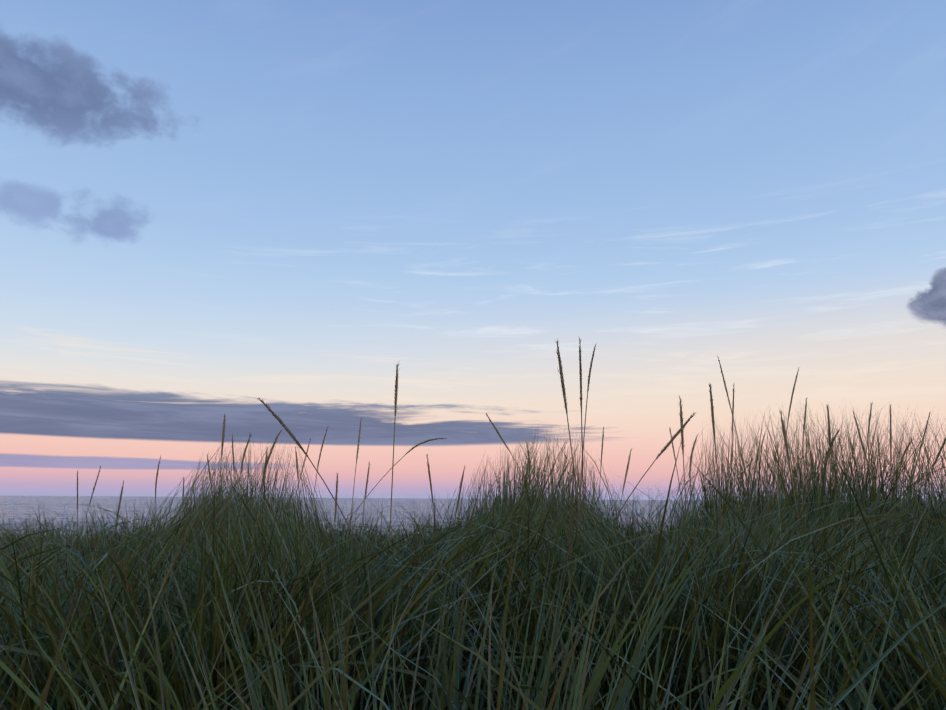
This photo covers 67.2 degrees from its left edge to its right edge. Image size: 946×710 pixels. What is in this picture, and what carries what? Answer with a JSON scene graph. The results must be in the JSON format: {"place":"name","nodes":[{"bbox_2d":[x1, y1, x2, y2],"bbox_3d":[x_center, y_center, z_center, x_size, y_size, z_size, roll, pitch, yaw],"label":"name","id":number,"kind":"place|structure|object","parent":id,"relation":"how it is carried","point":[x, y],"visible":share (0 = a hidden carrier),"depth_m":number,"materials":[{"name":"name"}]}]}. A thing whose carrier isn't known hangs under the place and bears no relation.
{"place":"outdoors","nodes":[
{"label":"outdoors","id":0,"kind":"place"},
{"bbox_2d":[0,495,944,550],"bbox_3d":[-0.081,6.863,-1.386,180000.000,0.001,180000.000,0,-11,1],"label":"sea","id":1,"kind":"structure","parent":0,"point":[55,503],"depth_m":446.30,"materials":[{"name":"blue liquid"}]},
{"bbox_2d":[0,401,945,709],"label":"marram grass","id":2,"kind":"structure","parent":0,"point":[772,599],"depth_m":1.07,"materials":[{"name":"green plant"}]},
{"bbox_2d":[0,0,945,500],"label":"sky","id":3,"kind":"structure","parent":0,"point":[209,209],"materials":[{"name":"blue"}]},
{"bbox_2d":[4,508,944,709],"bbox_3d":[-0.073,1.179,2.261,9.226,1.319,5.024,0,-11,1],"label":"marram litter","id":4,"kind":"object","parent":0,"point":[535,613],"depth_m":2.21,"materials":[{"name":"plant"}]},
{"bbox_3d":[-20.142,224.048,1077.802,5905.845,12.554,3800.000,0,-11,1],"label":"dune terrain","id":5,"kind":"structure","parent":0,"visible":0},
{"bbox_2d":[76,338,945,607],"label":"marram seed stalks","id":6,"kind":"object","parent":5,"relation":"on","point":[680,430],"visible":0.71,"depth_m":2.55,"materials":[{"name":"plant"}]}
]}

